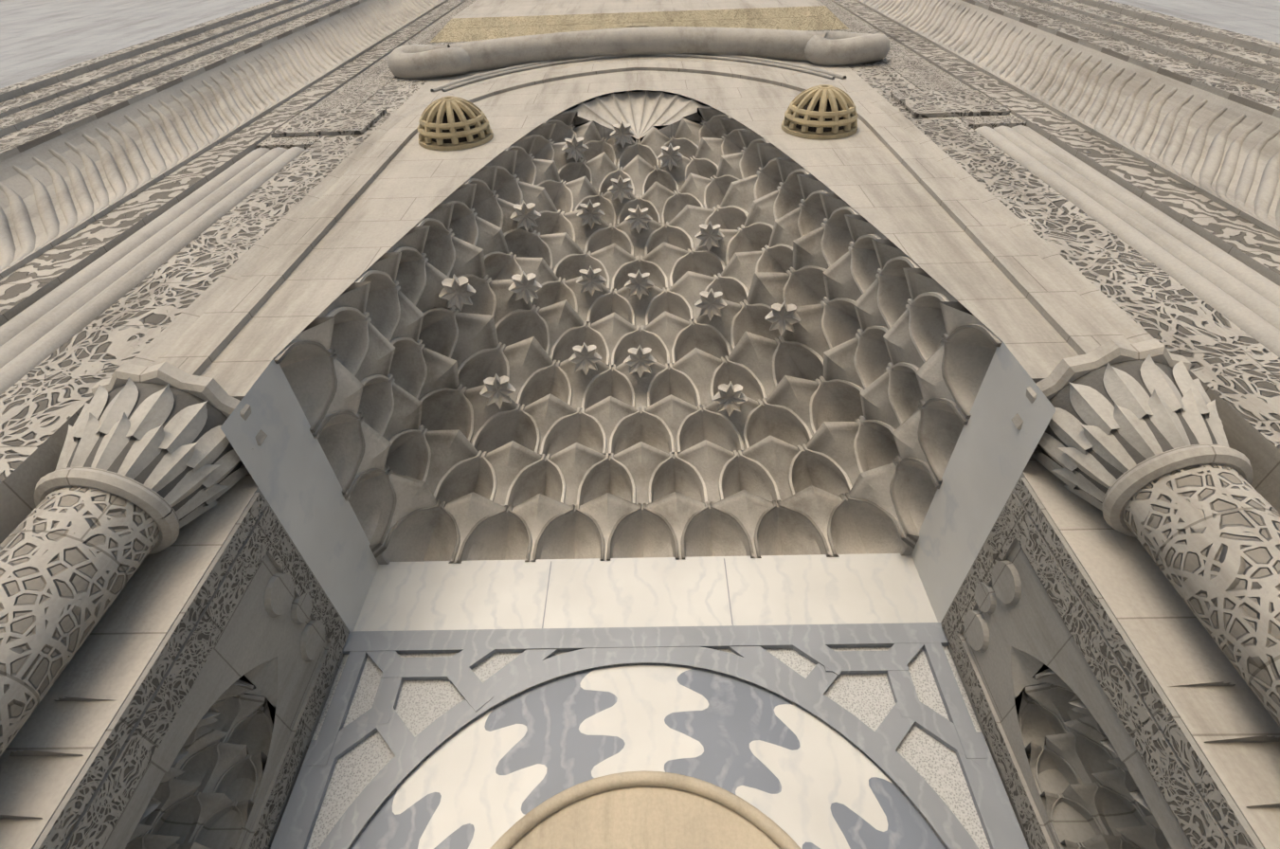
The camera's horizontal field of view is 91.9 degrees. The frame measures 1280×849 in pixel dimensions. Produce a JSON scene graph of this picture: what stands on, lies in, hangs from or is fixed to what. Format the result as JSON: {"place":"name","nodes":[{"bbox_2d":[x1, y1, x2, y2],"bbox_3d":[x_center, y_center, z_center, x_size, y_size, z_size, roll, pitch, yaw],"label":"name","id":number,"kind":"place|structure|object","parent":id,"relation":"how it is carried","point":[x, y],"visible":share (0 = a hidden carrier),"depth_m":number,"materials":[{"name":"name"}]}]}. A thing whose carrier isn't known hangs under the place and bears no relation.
{"place":"outdoors","nodes":[
{"label":"outdoors","id":0,"kind":"place"},
{"bbox_2d":[270,646,1028,848],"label":"door wall","id":1,"kind":"structure","parent":0,"point":[868,700],"depth_m":3.41,"materials":[{"name":"grey stone"}]},
{"bbox_2d":[509,785,780,848],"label":"door tympanum","id":2,"kind":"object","parent":1,"relation":"attached to","point":[644,817],"depth_m":3.00,"materials":[{"name":"beige stone"}]},
{"label":"ground","id":3,"kind":"structure","parent":0,"visible":0},
{"bbox_2d":[0,361,267,756],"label":"column","id":4,"kind":"structure","parent":3,"relation":"on","point":[150,461],"depth_m":2.39,"materials":[{"name":"stone"}]},
{"bbox_2d":[127,55,1170,366],"bbox_3d":[-0.030,-2.911,5.918,4.940,8.260,0.040,-1,-49,1],"label":"trim band","id":5,"kind":"object","parent":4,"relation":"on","point":[1094,297],"visible":0.58,"depth_m":4.42,"materials":[{"name":"stone"}]},
{"bbox_2d":[387,26,890,92],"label":"rounded molding","id":6,"kind":"structure","parent":5,"relation":"attached to","point":[762,46],"depth_m":7.55,"materials":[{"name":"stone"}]},
{"bbox_2d":[149,59,1132,376],"bbox_3d":[-0.030,-2.397,5.337,4.700,6.710,0.035,-1,-49,1],"label":"arch ring","id":7,"kind":"object","parent":5,"relation":"attached to","point":[1074,319],"visible":0.85,"depth_m":3.99,"materials":[{"name":"stone"}]},
{"bbox_2d":[199,70,1078,396],"bbox_3d":[-0.030,-2.252,5.199,4.200,6.310,0.001,-1,-49,1],"label":"arch surround","id":8,"kind":"object","parent":7,"relation":"attached to","point":[869,176],"visible":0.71,"depth_m":4.36,"materials":[{"name":"stone"}]},
{"bbox_2d":[417,95,493,150],"bbox_3d":[-1.694,-2.759,5.585,0.672,0.672,0.341,-1,-49,1],"label":"openwork dome boss","id":9,"kind":"object","parent":8,"relation":"attached to","point":[451,123],"visible":1,"depth_m":5.45,"materials":[{"name":"stone"}]},
{"bbox_2d":[781,84,857,139],"bbox_3d":[1.625,-2.830,5.523,0.672,0.672,0.341,-1,-49,1],"label":"openwork dome boss","id":10,"kind":"object","parent":8,"relation":"attached to","point":[823,112],"visible":1,"depth_m":5.38,"materials":[{"name":"stone"}]},
{"bbox_2d":[31,486,349,848],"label":"side wall","id":11,"kind":"structure","parent":3,"relation":"on","point":[258,596],"depth_m":2.75,"materials":[{"name":"stone"}]},
{"bbox_2d":[0,656,277,848],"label":"side niche","id":12,"kind":"object","parent":11,"relation":"attached to","point":[226,744],"visible":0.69,"depth_m":2.82,"materials":[{"name":"stone"}]},
{"bbox_2d":[220,342,1056,630],"bbox_3d":[-0.006,0.439,3.430,3.600,0.540,1.710,-1,-49,1],"label":"white band","id":13,"kind":"object","parent":11,"relation":"on","point":[289,469],"visible":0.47,"depth_m":3.85,"materials":[{"name":"stone"}]},
{"bbox_2d":[541,558,733,628],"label":"panel joints","id":14,"kind":"object","parent":13,"relation":"attached to","point":[727,585],"visible":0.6,"depth_m":3.98,"materials":[{"name":"stone"}]},
{"bbox_2d":[273,90,1002,564],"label":"muqarnas","id":15,"kind":"object","parent":13,"relation":"on","point":[448,372],"visible":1,"depth_m":4.64,"materials":[{"name":"stone"}]},
{"bbox_2d":[0,0,466,483],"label":"frame","id":16,"kind":"object","parent":3,"relation":"on","point":[72,70],"visible":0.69,"depth_m":5.25,"materials":[{"name":"stone"}]},
{"bbox_2d":[605,90,669,94],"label":"caps","id":17,"kind":"object","parent":3,"relation":"on","point":[637,91],"depth_m":14.46,"materials":[{"name":"stone"}]},
{"bbox_2d":[255,0,1026,149],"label":"band","id":18,"kind":"object","parent":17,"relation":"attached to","point":[943,94],"visible":0.69,"depth_m":6.17,"materials":[{"name":"beige stone"}]},
{"bbox_2d":[430,0,848,42],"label":"inscription panel","id":19,"kind":"object","parent":18,"relation":"attached to","point":[478,20],"visible":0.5,"depth_m":9.22,"materials":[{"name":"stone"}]},
{"bbox_2d":[0,0,1279,271],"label":"cavetto leaves","id":20,"kind":"object","parent":3,"relation":"on","point":[419,8],"visible":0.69,"depth_m":5.35,"materials":[{"name":"stone"}]},
{"bbox_2d":[0,370,1279,848],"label":"wall","id":21,"kind":"structure","parent":3,"relation":"on","point":[1169,636],"depth_m":2.29,"materials":[{"name":"stone"}]},
{"bbox_2d":[0,125,1279,395],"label":"rolls","id":22,"kind":"object","parent":3,"relation":"on","point":[1237,292],"visible":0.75,"depth_m":3.75,"materials":[{"name":"stone"}]},
{"bbox_2d":[516,92,766,504],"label":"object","id":23,"kind":"object","parent":3,"relation":"on","point":[592,99],"depth_m":13.89,"materials":[{"name":"stone"}]},
{"bbox_2d":[489,770,801,848],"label":"arch molding","id":24,"kind":"structure","parent":3,"relation":"on","point":[766,824],"depth_m":3.06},
{"bbox_2d":[350,665,945,848],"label":"arch voussoirs","id":25,"kind":"object","parent":24,"relation":"attached to","point":[820,770],"visible":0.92,"depth_m":3.19,"materials":[{"name":"stone"}]},
{"bbox_2d":[270,622,1028,848],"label":"geometric lattice frame","id":26,"kind":"object","parent":24,"relation":"attached to","point":[752,659],"visible":0.94,"depth_m":3.50,"materials":[{"name":"stone"}]},
{"bbox_2d":[810,0,1279,450],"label":"frame","id":27,"kind":"object","parent":3,"relation":"on","point":[1218,55],"visible":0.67,"depth_m":4.77,"materials":[{"name":"stone"}]},
{"bbox_2d":[940,472,1265,848],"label":"side wall","id":28,"kind":"structure","parent":3,"relation":"on","point":[1028,585],"depth_m":2.65,"materials":[{"name":"stone"}]},
{"bbox_2d":[1010,646,1279,848],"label":"side niche","id":29,"kind":"object","parent":28,"relation":"attached to","point":[1062,731],"visible":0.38,"depth_m":2.74,"materials":[{"name":"stone"}]},
{"bbox_2d":[1011,338,1279,726],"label":"column","id":30,"kind":"structure","parent":3,"relation":"on","point":[1133,441],"depth_m":2.33,"materials":[{"name":"stone"}]}
]}

